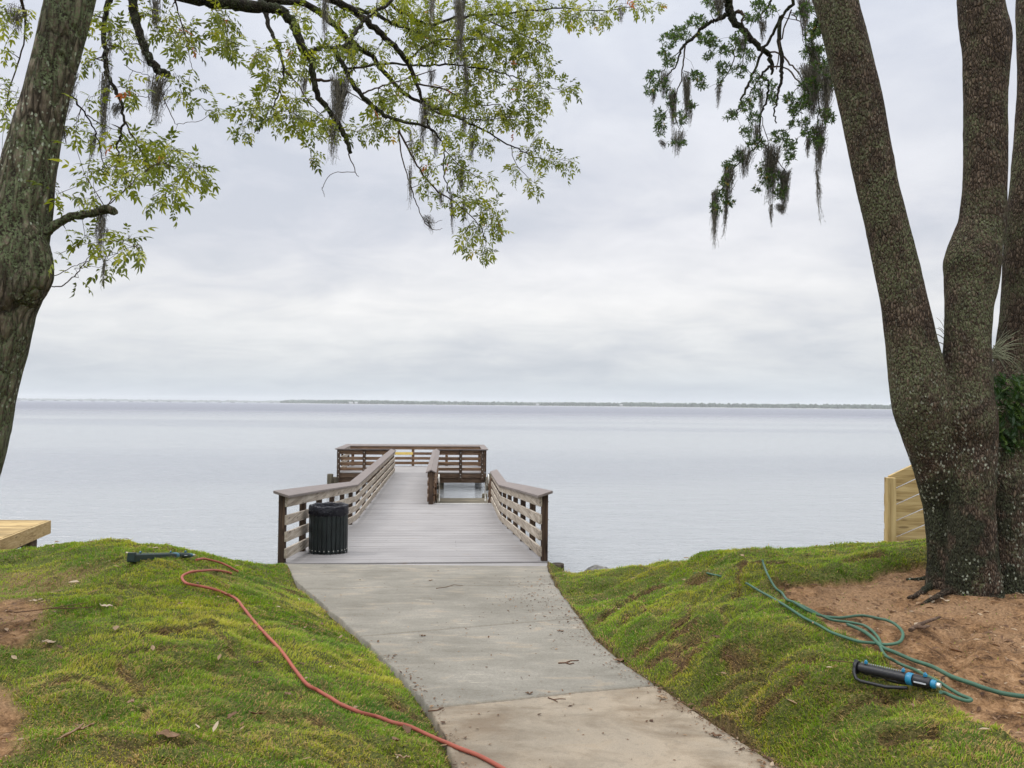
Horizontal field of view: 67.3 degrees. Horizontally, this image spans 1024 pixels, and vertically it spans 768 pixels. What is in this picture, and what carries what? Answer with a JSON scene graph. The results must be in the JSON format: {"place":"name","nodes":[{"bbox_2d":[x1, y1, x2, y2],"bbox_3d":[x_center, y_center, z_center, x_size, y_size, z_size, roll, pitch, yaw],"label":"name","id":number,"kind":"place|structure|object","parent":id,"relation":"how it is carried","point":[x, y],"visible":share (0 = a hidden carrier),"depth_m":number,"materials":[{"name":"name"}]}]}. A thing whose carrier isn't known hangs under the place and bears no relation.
{"place":"outdoors","nodes":[
{"label":"outdoors","id":0,"kind":"place"},
{"bbox_2d":[34,400,255,402],"bbox_3d":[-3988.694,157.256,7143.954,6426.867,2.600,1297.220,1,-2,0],"label":"shore","id":1,"kind":"structure","parent":0,"point":[148,401],"depth_m":6836.89,"materials":[{"name":"grey"}]},
{"bbox_2d":[17,398,284,402],"bbox_3d":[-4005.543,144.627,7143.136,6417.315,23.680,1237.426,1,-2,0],"label":"distant wood","id":2,"kind":"object","parent":1,"relation":"on","point":[59,399],"visible":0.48,"depth_m":6867.40,"materials":[{"name":"grey plant"}]},
{"bbox_2d":[0,400,924,572],"bbox_3d":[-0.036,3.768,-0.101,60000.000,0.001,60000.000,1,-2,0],"label":"water","id":3,"kind":"structure","parent":0,"point":[637,485],"depth_m":45.40,"materials":[{"name":"grey liquid"}]},
{"bbox_2d":[0,520,50,549],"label":"timber dock","id":4,"kind":"object","parent":3,"relation":"in","point":[15,534],"visible":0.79,"depth_m":13.14,"materials":[{"name":"brown wood"}]},
{"bbox_2d":[17,400,279,402],"bbox_3d":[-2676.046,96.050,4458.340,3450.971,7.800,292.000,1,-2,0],"label":"causeway bridge","id":5,"kind":"structure","parent":3,"relation":"in","point":[144,401],"depth_m":4399.49,"materials":[{"name":"concrete"}]},
{"bbox_2d":[273,444,563,570],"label":"fishing pier","id":6,"kind":"structure","parent":3,"relation":"in","point":[405,515],"depth_m":17.46,"materials":[{"name":"grey wood"}]},
{"bbox_2d":[308,510,347,554],"bbox_3d":[-2.930,2.342,12.278,0.614,0.719,0.612,1,-2,-8],"label":"litter bin","id":7,"kind":"object","parent":6,"relation":"on","point":[328,535],"visible":0.94,"depth_m":12.02,"materials":[{"name":"black metal"}]},
{"bbox_2d":[308,502,348,516],"bbox_3d":[-2.930,2.260,12.278,0.632,0.684,0.636,1,-2,-8],"label":"bin liner","id":8,"kind":"object","parent":7,"relation":"on","point":[340,509],"visible":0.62,"depth_m":12.07,"materials":[{"name":"black plastic"}]},
{"bbox_2d":[0,0,1016,405],"label":"sky","id":9,"kind":"structure","parent":0,"point":[613,286],"materials":[{"name":"white"}]},
{"bbox_2d":[0,540,1023,767],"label":"ground","id":10,"kind":"structure","parent":0,"point":[12,717],"depth_m":4.72,"materials":[{"name":"green plant"}]},
{"bbox_2d":[42,639,55,642],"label":"fallen leaf","id":11,"kind":"object","parent":10,"relation":"on","point":[48,641],"visible":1,"depth_m":4.73,"materials":[{"name":"beige plant"}]},
{"bbox_2d":[14,602,89,612],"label":"fallen twig","id":12,"kind":"object","parent":10,"relation":"on","point":[55,608],"visible":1,"depth_m":5.41,"materials":[{"name":"brown wood"}]},
{"bbox_2d":[57,722,83,739],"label":"fallen twig","id":13,"kind":"object","parent":10,"relation":"on","point":[67,734],"visible":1,"depth_m":3.32,"materials":[{"name":"beige wood"}]},
{"bbox_2d":[76,723,94,730],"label":"fallen leaf","id":14,"kind":"object","parent":10,"relation":"on","point":[83,727],"visible":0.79,"depth_m":3.43,"materials":[{"name":"beige plant"}]},
{"bbox_2d":[127,550,194,561],"bbox_3d":[-3.360,1.652,7.444,0.072,0.260,1.177,0,-2,4],"label":"sprinkler","id":15,"kind":"object","parent":10,"relation":"on","point":[134,557],"visible":0.91,"depth_m":7.18,"materials":[{"name":"black plastic"}]},
{"bbox_2d":[156,729,179,737],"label":"fallen leaf","id":16,"kind":"object","parent":10,"relation":"on","point":[165,732],"visible":1,"depth_m":3.38,"materials":[{"name":"beige plant"}]},
{"bbox_2d":[227,711,236,718],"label":"fallen leaf","id":17,"kind":"object","parent":10,"relation":"on","point":[231,714],"visible":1,"depth_m":3.86,"materials":[{"name":"beige plant"}]},
{"bbox_2d":[0,0,666,474],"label":"hickory tree","id":18,"kind":"object","parent":10,"relation":"on","point":[30,160],"visible":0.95,"depth_m":6.11,"materials":[{"name":"green plant"}]},
{"bbox_2d":[6,2,25,38],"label":"spanish moss","id":19,"kind":"object","parent":18,"relation":"hanging from","point":[17,16],"visible":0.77,"depth_m":5.46,"materials":[{"name":"grey plant"}]},
{"bbox_2d":[62,127,71,143],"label":"spanish moss","id":20,"kind":"object","parent":18,"relation":"hanging from","point":[64,133],"visible":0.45,"depth_m":5.34,"materials":[{"name":"grey plant"}]},
{"bbox_2d":[66,72,78,121],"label":"spanish moss","id":21,"kind":"object","parent":18,"relation":"hanging from","point":[71,100],"visible":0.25,"depth_m":5.46,"materials":[{"name":"grey plant"}]},
{"bbox_2d":[86,131,97,163],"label":"spanish moss","id":22,"kind":"object","parent":18,"relation":"hanging from","point":[94,142],"visible":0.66,"depth_m":5.34,"materials":[{"name":"grey plant"}]},
{"bbox_2d":[93,207,108,260],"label":"spanish moss","id":23,"kind":"object","parent":18,"relation":"hanging from","point":[100,231],"visible":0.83,"depth_m":4.97,"materials":[{"name":"grey plant"}]},
{"bbox_2d":[96,65,112,158],"bbox_3d":[-3.099,-2.072,5.853,0.123,0.740,0.134,1,-2,0],"label":"spanish moss","id":24,"kind":"object","parent":18,"relation":"hanging from","point":[104,108],"visible":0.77,"depth_m":5.85,"materials":[{"name":"grey plant"}]},
{"bbox_2d":[100,256,108,287],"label":"spanish moss","id":25,"kind":"object","parent":18,"relation":"hanging from","point":[103,267],"visible":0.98,"depth_m":5.02,"materials":[{"name":"grey plant"}]},
{"bbox_2d":[105,17,112,73],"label":"spanish moss","id":26,"kind":"object","parent":18,"relation":"hanging from","point":[110,45],"visible":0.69,"depth_m":5.87,"materials":[{"name":"grey plant"}]},
{"bbox_2d":[110,102,122,118],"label":"spanish moss","id":27,"kind":"object","parent":18,"relation":"attached to","point":[115,108],"visible":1,"depth_m":5.84,"materials":[{"name":"grey plant"}]},
{"bbox_2d":[140,34,150,72],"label":"spanish moss","id":28,"kind":"object","parent":18,"relation":"hanging from","point":[146,39],"visible":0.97,"depth_m":5.97,"materials":[{"name":"grey plant"}]},
{"bbox_2d":[147,0,164,37],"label":"spanish moss","id":29,"kind":"object","parent":18,"relation":"hanging from","point":[155,3],"visible":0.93,"depth_m":6.07,"materials":[{"name":"grey plant"}]},
{"bbox_2d":[144,71,171,126],"bbox_3d":[-2.733,-2.198,5.963,0.190,0.443,0.244,1,-2,0],"label":"spanish moss","id":30,"kind":"object","parent":18,"relation":"hanging from","point":[156,96],"visible":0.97,"depth_m":5.94,"materials":[{"name":"grey plant"}]},
{"bbox_2d":[299,77,307,97],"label":"spanish moss","id":31,"kind":"object","parent":18,"relation":"hanging from","point":[304,83],"visible":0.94,"depth_m":6.46,"materials":[{"name":"grey plant"}]},
{"bbox_2d":[319,0,331,44],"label":"spanish moss","id":32,"kind":"object","parent":18,"relation":"hanging from","point":[324,13],"visible":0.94,"depth_m":6.68,"materials":[{"name":"grey plant"}]},
{"bbox_2d":[327,99,340,164],"bbox_3d":[-1.589,-2.251,6.862,0.188,0.608,0.179,0,-2,33],"label":"spanish moss","id":33,"kind":"object","parent":18,"relation":"hanging from","point":[332,132],"visible":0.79,"depth_m":6.84,"materials":[{"name":"grey plant"}]},
{"bbox_2d":[329,71,354,124],"bbox_3d":[-1.517,-2.519,6.825,0.222,0.493,0.300,1,-2,0],"label":"spanish moss","id":34,"kind":"object","parent":18,"relation":"hanging from","point":[339,93],"visible":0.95,"depth_m":6.79,"materials":[{"name":"grey plant"}]},
{"bbox_2d":[345,36,354,66],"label":"spanish moss","id":35,"kind":"object","parent":18,"relation":"attached to","point":[350,51],"visible":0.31,"depth_m":7.67,"materials":[{"name":"grey plant"}]},
{"bbox_2d":[406,164,412,209],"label":"spanish moss","id":36,"kind":"object","parent":18,"relation":"hanging from","point":[409,181],"visible":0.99,"depth_m":7.05,"materials":[{"name":"grey plant"}]},
{"bbox_2d":[408,125,415,172],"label":"spanish moss","id":37,"kind":"object","parent":18,"relation":"hanging from","point":[409,142],"visible":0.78,"depth_m":7.16,"materials":[{"name":"grey plant"}]},
{"bbox_2d":[417,95,430,152],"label":"spanish moss","id":38,"kind":"object","parent":18,"relation":"hanging from","point":[423,112],"visible":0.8,"depth_m":7.61,"materials":[{"name":"grey plant"}]},
{"bbox_2d":[421,215,434,232],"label":"spanish moss","id":39,"kind":"object","parent":18,"relation":"hanging from","point":[427,220],"visible":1,"depth_m":7.04,"materials":[{"name":"grey plant"}]},
{"bbox_2d":[426,68,435,90],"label":"spanish moss","id":40,"kind":"object","parent":18,"relation":"hanging from","point":[432,74],"visible":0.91,"depth_m":7.88,"materials":[{"name":"grey plant"}]},
{"bbox_2d":[427,0,436,31],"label":"spanish moss","id":41,"kind":"object","parent":18,"relation":"hanging from","point":[432,3],"visible":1,"depth_m":7.70,"materials":[{"name":"grey plant"}]},
{"bbox_2d":[430,130,441,158],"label":"spanish moss","id":42,"kind":"object","parent":18,"relation":"hanging from","point":[435,139],"visible":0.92,"depth_m":7.24,"materials":[{"name":"grey plant"}]},
{"bbox_2d":[436,189,444,205],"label":"spanish moss","id":43,"kind":"object","parent":18,"relation":"hanging from","point":[440,197],"visible":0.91,"depth_m":7.29,"materials":[{"name":"grey plant"}]},
{"bbox_2d":[448,192,455,234],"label":"spanish moss","id":44,"kind":"object","parent":18,"relation":"hanging from","point":[451,198],"visible":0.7,"depth_m":7.34,"materials":[{"name":"grey plant"}]},
{"bbox_2d":[453,0,465,70],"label":"spanish moss","id":45,"kind":"object","parent":18,"relation":"hanging from","point":[459,7],"visible":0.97,"depth_m":7.87,"materials":[{"name":"grey plant"}]},
{"bbox_2d":[457,165,465,193],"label":"spanish moss","id":46,"kind":"object","parent":18,"relation":"hanging from","point":[462,184],"visible":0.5,"depth_m":7.35,"materials":[{"name":"grey plant"}]},
{"bbox_2d":[461,114,467,134],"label":"spanish moss","id":47,"kind":"object","parent":18,"relation":"hanging from","point":[463,118],"visible":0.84,"depth_m":7.97,"materials":[{"name":"grey plant"}]},
{"bbox_2d":[462,53,469,100],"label":"spanish moss","id":48,"kind":"object","parent":18,"relation":"hanging from","point":[466,73],"visible":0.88,"depth_m":7.88,"materials":[{"name":"grey plant"}]},
{"bbox_2d":[467,133,476,165],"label":"spanish moss","id":49,"kind":"object","parent":18,"relation":"hanging from","point":[472,144],"visible":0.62,"depth_m":8.16,"materials":[{"name":"grey plant"}]},
{"bbox_2d":[617,4,626,23],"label":"spanish moss","id":50,"kind":"object","parent":18,"relation":"hanging from","point":[621,14],"visible":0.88,"depth_m":8.81,"materials":[{"name":"grey plant"}]},
{"bbox_2d":[181,558,505,767],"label":"garden hose","id":51,"kind":"object","parent":10,"relation":"on","point":[390,721],"visible":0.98,"depth_m":4.61,"materials":[{"name":"orange rubber"}]},
{"bbox_2d":[402,724,411,732],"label":"fallen leaf","id":52,"kind":"object","parent":10,"relation":"on","point":[407,729],"visible":1,"depth_m":4.23,"materials":[{"name":"brown plant"}]},
{"bbox_2d":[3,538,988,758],"bbox_3d":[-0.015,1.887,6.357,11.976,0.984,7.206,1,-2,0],"label":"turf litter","id":53,"kind":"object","parent":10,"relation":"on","point":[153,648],"visible":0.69,"depth_m":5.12,"materials":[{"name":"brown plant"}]},
{"bbox_2d":[0,537,1023,767],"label":"grass","id":54,"kind":"structure","parent":10,"relation":"on","point":[194,690],"depth_m":4.78,"materials":[{"name":"green plant"}]},
{"bbox_2d":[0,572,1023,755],"bbox_3d":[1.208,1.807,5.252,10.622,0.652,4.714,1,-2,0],"label":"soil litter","id":55,"kind":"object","parent":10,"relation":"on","point":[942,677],"visible":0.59,"depth_m":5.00,"materials":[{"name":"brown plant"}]},
{"bbox_2d":[585,565,608,570],"bbox_3d":[1.248,2.770,11.284,0.386,0.217,0.333,1,-2,0],"label":"rock","id":56,"kind":"object","parent":10,"relation":"on","point":[595,567],"visible":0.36,"depth_m":11.24,"materials":[{"name":"grey stone"}]},
{"bbox_2d":[694,559,904,645],"bbox_3d":[2.194,1.771,6.423,0.593,0.432,3.628,1,-2,0],"label":"garden hose","id":57,"kind":"object","parent":10,"relation":"on","point":[837,617],"visible":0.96,"depth_m":5.22,"materials":[{"name":"green rubber"}]},
{"bbox_2d":[643,0,1023,604],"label":"live oak","id":58,"kind":"object","parent":10,"relation":"on","point":[968,470],"visible":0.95,"depth_m":6.05,"materials":[{"name":"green plant"}]},
{"bbox_2d":[651,92,656,105],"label":"spanish moss","id":59,"kind":"object","parent":58,"relation":"hanging from","point":[654,95],"visible":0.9,"depth_m":7.88,"materials":[{"name":"grey plant"}]},
{"bbox_2d":[659,140,666,148],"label":"spanish moss","id":60,"kind":"object","parent":58,"relation":"hanging from","point":[663,144],"visible":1,"depth_m":7.87,"materials":[{"name":"grey plant"}]},
{"bbox_2d":[659,69,672,97],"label":"spanish moss","id":61,"kind":"object","parent":58,"relation":"attached to","point":[662,75],"visible":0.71,"depth_m":7.87,"materials":[{"name":"grey plant"}]},
{"bbox_2d":[668,86,677,129],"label":"spanish moss","id":62,"kind":"object","parent":58,"relation":"hanging from","point":[670,98],"visible":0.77,"depth_m":7.87,"materials":[{"name":"grey plant"}]},
{"bbox_2d":[671,128,686,157],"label":"spanish moss","id":63,"kind":"object","parent":58,"relation":"hanging from","point":[676,136],"visible":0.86,"depth_m":7.85,"materials":[{"name":"grey plant"}]},
{"bbox_2d":[682,71,691,122],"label":"spanish moss","id":64,"kind":"object","parent":58,"relation":"hanging from","point":[686,83],"visible":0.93,"depth_m":7.87,"materials":[{"name":"grey plant"}]},
{"bbox_2d":[688,101,692,127],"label":"spanish moss","id":65,"kind":"object","parent":58,"relation":"hanging from","point":[691,119],"visible":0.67,"depth_m":7.88,"materials":[{"name":"grey plant"}]},
{"bbox_2d":[710,186,718,247],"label":"spanish moss","id":66,"kind":"object","parent":58,"relation":"hanging from","point":[714,220],"visible":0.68,"depth_m":7.73,"materials":[{"name":"grey plant"}]},
{"bbox_2d":[710,0,725,25],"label":"spanish moss","id":67,"kind":"object","parent":58,"relation":"attached to","point":[719,6],"visible":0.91,"depth_m":7.78,"materials":[{"name":"grey plant"}]},
{"bbox_2d":[714,83,722,108],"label":"spanish moss","id":68,"kind":"object","parent":58,"relation":"hanging from","point":[718,93],"visible":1,"depth_m":7.78,"materials":[{"name":"grey plant"}]},
{"bbox_2d":[720,194,728,239],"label":"spanish moss","id":69,"kind":"object","parent":58,"relation":"hanging from","point":[725,209],"visible":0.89,"depth_m":7.74,"materials":[{"name":"grey plant"}]},
{"bbox_2d":[722,164,736,203],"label":"spanish moss","id":70,"kind":"object","parent":58,"relation":"hanging from","point":[728,179],"visible":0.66,"depth_m":7.72,"materials":[{"name":"grey plant"}]},
{"bbox_2d":[738,35,748,51],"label":"spanish moss","id":71,"kind":"object","parent":58,"relation":"hanging from","point":[742,40],"visible":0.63,"depth_m":7.78,"materials":[{"name":"grey plant"}]},
{"bbox_2d":[733,145,756,179],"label":"spanish moss","id":72,"kind":"object","parent":58,"relation":"hanging from","point":[744,166],"visible":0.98,"depth_m":7.74,"materials":[{"name":"grey plant"}]},
{"bbox_2d":[751,121,762,143],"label":"spanish moss","id":73,"kind":"object","parent":58,"relation":"attached to","point":[757,131],"visible":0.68,"depth_m":7.76,"materials":[{"name":"grey plant"}]},
{"bbox_2d":[756,84,766,120],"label":"spanish moss","id":74,"kind":"object","parent":58,"relation":"attached to","point":[761,100],"visible":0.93,"depth_m":7.77,"materials":[{"name":"grey plant"}]},
{"bbox_2d":[757,17,766,43],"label":"spanish moss","id":75,"kind":"object","parent":58,"relation":"hanging from","point":[762,28],"visible":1,"depth_m":7.59,"materials":[{"name":"grey plant"}]},
{"bbox_2d":[761,139,783,204],"bbox_3d":[2.627,-2.124,7.771,0.221,0.669,0.320,1,-2,0],"label":"spanish moss","id":76,"kind":"object","parent":58,"relation":"hanging from","point":[771,161],"visible":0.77,"depth_m":7.73,"materials":[{"name":"grey plant"}]},
{"bbox_2d":[768,203,773,226],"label":"spanish moss","id":77,"kind":"object","parent":76,"relation":"hanging from","point":[770,209],"visible":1,"depth_m":7.75,"materials":[{"name":"grey plant"}]},
{"bbox_2d":[774,203,785,214],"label":"spanish moss","id":78,"kind":"object","parent":58,"relation":"hanging from","point":[779,207],"visible":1,"depth_m":7.74,"materials":[{"name":"grey plant"}]},
{"bbox_2d":[778,164,791,214],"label":"spanish moss","id":79,"kind":"object","parent":58,"relation":"hanging from","point":[783,180],"visible":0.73,"depth_m":7.73,"materials":[{"name":"grey plant"}]},
{"bbox_2d":[797,0,813,36],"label":"spanish moss","id":80,"kind":"object","parent":58,"relation":"hanging from","point":[800,2],"visible":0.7,"depth_m":7.08,"materials":[{"name":"grey plant"}]},
{"bbox_2d":[804,136,811,157],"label":"spanish moss","id":81,"kind":"object","parent":58,"relation":"hanging from","point":[807,145],"visible":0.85,"depth_m":7.05,"materials":[{"name":"grey plant"}]},
{"bbox_2d":[794,57,826,119],"bbox_3d":[2.757,-2.704,7.075,0.260,0.569,0.397,1,-2,0],"label":"spanish moss","id":82,"kind":"object","parent":58,"relation":"attached to","point":[807,72],"visible":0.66,"depth_m":7.03,"materials":[{"name":"grey plant"}]},
{"bbox_2d":[801,38,821,68],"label":"spanish moss","id":83,"kind":"object","parent":58,"relation":"attached to","point":[813,55],"visible":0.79,"depth_m":6.97,"materials":[{"name":"grey plant"}]},
{"bbox_2d":[812,121,827,175],"bbox_3d":[2.826,-2.163,7.052,0.159,0.529,0.202,1,-2,0],"label":"spanish moss","id":84,"kind":"object","parent":58,"relation":"hanging from","point":[819,154],"visible":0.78,"depth_m":7.04,"materials":[{"name":"grey plant"}]},
{"bbox_2d":[815,161,823,222],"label":"spanish moss","id":85,"kind":"object","parent":84,"relation":"hanging from","point":[818,186],"visible":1,"depth_m":7.04,"materials":[{"name":"grey plant"}]},
{"bbox_2d":[818,65,834,126],"bbox_3d":[2.811,-2.571,6.876,0.183,0.568,0.204,-1,-2,41],"label":"spanish moss","id":86,"kind":"object","parent":58,"relation":"hanging from","point":[824,98],"visible":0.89,"depth_m":6.85,"materials":[{"name":"grey plant"}]},
{"bbox_2d":[936,318,943,343],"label":"air plant","id":87,"kind":"object","parent":58,"relation":"attached to","point":[941,330],"visible":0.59,"depth_m":6.18,"materials":[{"name":"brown plant"}]},
{"bbox_2d":[992,324,1023,374],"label":"air plant","id":88,"kind":"object","parent":58,"relation":"attached to","point":[996,351],"visible":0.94,"depth_m":6.27,"materials":[{"name":"green plant"}]},
{"bbox_2d":[994,372,1023,457],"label":"ivy","id":89,"kind":"object","parent":58,"relation":"attached to","point":[1017,396],"visible":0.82,"depth_m":6.08,"materials":[{"name":"green plant"}]},
{"bbox_2d":[786,599,972,702],"bbox_3d":[2.200,1.565,4.661,0.321,0.103,1.733,1,-2,-5],"label":"garden hose","id":90,"kind":"object","parent":10,"relation":"on","point":[966,698],"visible":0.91,"depth_m":4.32,"materials":[{"name":"green rubber"}]},
{"bbox_2d":[852,659,941,689],"bbox_3d":[2.013,1.536,4.035,0.139,0.124,0.442,2,-2,-41],"label":"sprinkler","id":91,"kind":"object","parent":10,"relation":"on","point":[901,677],"visible":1,"depth_m":4.03,"materials":[{"name":"black plastic"}]},
{"bbox_2d":[884,465,925,541],"bbox_3d":[5.332,1.311,9.116,1.908,2.196,0.216,1,-2,-3],"label":"board fence","id":92,"kind":"object","parent":10,"relation":"on","point":[894,495],"visible":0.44,"depth_m":9.04,"materials":[{"name":"brown wood"}]},
{"bbox_2d":[908,616,940,631],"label":"fallen twig","id":93,"kind":"object","parent":10,"relation":"on","point":[920,625],"visible":1,"depth_m":4.84,"materials":[{"name":"brown wood"}]},
{"bbox_2d":[846,623,1023,698],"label":"garden hose","id":94,"kind":"object","parent":10,"relation":"on","point":[957,678],"visible":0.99,"depth_m":4.15,"materials":[{"name":"green rubber"}]},
{"bbox_2d":[288,564,777,767],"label":"path","id":95,"kind":"structure","parent":0,"point":[516,731],"depth_m":5.51,"materials":[{"name":"concrete"}]},
{"bbox_2d":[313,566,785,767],"bbox_3d":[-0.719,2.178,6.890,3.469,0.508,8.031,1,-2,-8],"label":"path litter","id":96,"kind":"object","parent":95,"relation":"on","point":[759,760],"visible":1,"depth_m":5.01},
{"bbox_2d":[558,660,578,664],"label":"fallen twig","id":97,"kind":"object","parent":95,"relation":"on","point":[567,662],"visible":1,"depth_m":5.74,"materials":[{"name":"brown wood"}]},
{"bbox_2d":[280,399,891,408],"bbox_3d":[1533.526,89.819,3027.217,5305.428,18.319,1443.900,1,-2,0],"label":"distant wood","id":98,"kind":"object","parent":0,"point":[778,405],"visible":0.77,"depth_m":2964.76,"materials":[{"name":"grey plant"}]}
]}

